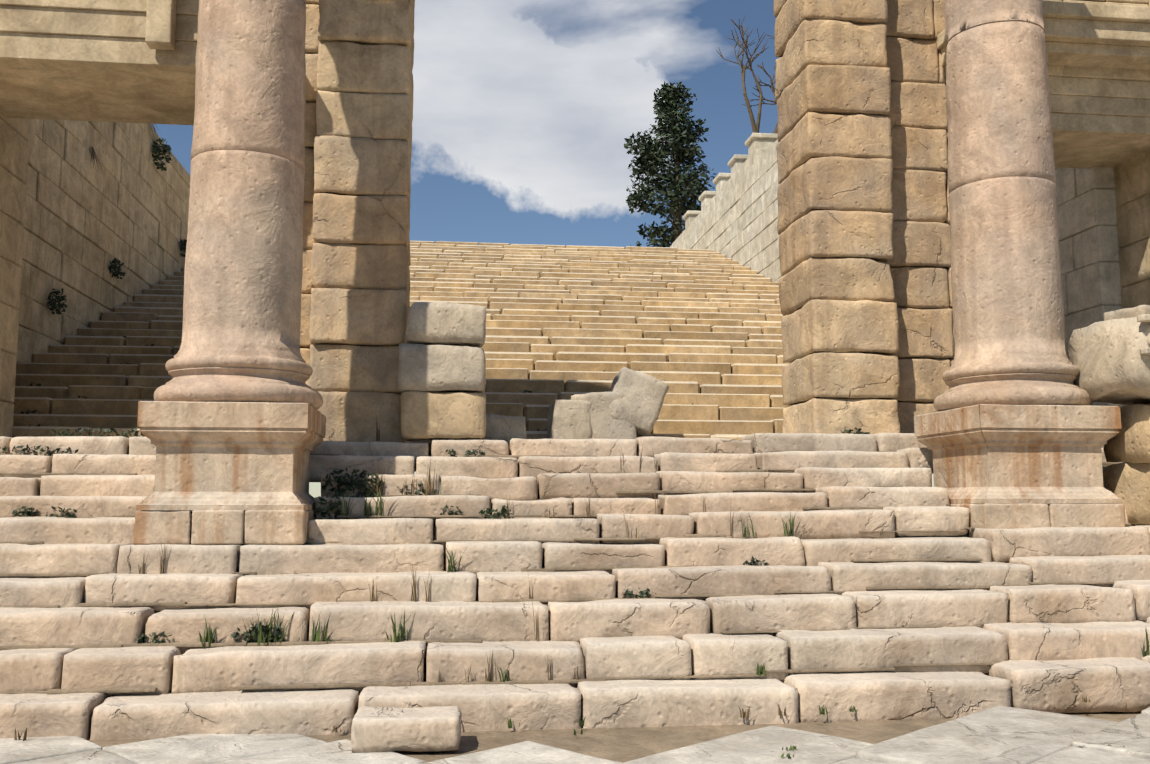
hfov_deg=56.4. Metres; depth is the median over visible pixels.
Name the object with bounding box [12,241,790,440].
great staircase
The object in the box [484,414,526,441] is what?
fallen block
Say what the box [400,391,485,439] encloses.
fallen block stack base
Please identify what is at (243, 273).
column
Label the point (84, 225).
stair wall
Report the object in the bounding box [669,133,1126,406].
stair wall
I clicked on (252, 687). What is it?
step joint soil
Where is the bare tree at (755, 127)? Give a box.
[716,15,777,133]
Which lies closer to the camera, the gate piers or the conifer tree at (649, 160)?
the gate piers
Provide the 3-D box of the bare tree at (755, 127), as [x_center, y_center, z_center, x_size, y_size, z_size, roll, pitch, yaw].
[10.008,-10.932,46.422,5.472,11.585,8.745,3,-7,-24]
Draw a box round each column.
[154,0,322,409]
[934,0,1092,411]
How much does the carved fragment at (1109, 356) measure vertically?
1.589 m
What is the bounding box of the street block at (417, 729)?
[351,706,461,751]
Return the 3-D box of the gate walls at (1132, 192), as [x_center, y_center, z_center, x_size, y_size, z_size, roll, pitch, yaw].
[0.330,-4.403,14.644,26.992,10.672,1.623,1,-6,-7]
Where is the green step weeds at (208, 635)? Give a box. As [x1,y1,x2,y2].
[198,487,1149,758]
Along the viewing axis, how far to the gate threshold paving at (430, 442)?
12.70 m
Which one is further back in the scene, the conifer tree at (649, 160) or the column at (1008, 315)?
the conifer tree at (649, 160)
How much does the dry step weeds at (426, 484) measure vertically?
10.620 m
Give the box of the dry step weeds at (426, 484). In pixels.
[14,124,1090,740]
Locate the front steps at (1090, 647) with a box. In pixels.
[0,433,1149,739]
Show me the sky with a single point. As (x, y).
(524, 111)
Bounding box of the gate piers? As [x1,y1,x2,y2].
[300,0,954,442]
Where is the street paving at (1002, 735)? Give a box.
[0,706,1149,763]
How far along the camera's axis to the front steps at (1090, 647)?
9.31 m
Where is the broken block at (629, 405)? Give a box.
[547,367,668,438]
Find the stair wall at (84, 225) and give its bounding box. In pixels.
[14,119,189,363]
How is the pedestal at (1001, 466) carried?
on the front steps at (1090, 647)
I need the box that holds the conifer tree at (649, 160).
[624,81,716,246]
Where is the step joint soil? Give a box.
[0,451,1137,693]
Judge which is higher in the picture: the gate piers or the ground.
the gate piers
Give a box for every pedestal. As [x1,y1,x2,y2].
[133,401,325,544]
[914,404,1124,528]
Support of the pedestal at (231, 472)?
on the front steps at (1090, 647)
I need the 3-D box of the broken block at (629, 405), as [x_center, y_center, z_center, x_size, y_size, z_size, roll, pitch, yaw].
[0.537,0.341,14.091,1.715,1.118,1.491,1,-6,-7]
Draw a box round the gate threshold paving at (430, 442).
[405,441,508,471]
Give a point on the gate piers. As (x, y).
(864, 234)
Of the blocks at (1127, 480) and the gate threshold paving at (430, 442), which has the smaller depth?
the blocks at (1127, 480)
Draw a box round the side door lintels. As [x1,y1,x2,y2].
[0,0,1149,168]
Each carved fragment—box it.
[1068,305,1149,404]
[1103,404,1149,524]
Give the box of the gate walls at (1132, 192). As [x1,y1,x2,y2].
[0,0,1149,436]
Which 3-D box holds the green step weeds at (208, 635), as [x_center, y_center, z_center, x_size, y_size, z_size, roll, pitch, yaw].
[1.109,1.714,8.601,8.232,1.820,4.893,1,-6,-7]
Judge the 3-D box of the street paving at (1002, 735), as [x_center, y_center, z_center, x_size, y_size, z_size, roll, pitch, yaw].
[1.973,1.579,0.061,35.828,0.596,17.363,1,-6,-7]
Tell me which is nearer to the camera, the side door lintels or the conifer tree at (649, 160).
the side door lintels
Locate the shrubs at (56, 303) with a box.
[0,137,903,645]
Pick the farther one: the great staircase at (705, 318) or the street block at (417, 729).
the great staircase at (705, 318)
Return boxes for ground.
[87,517,1140,762]
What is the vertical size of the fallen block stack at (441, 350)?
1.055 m
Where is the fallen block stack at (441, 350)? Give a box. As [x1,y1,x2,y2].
[398,302,486,392]
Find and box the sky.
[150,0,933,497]

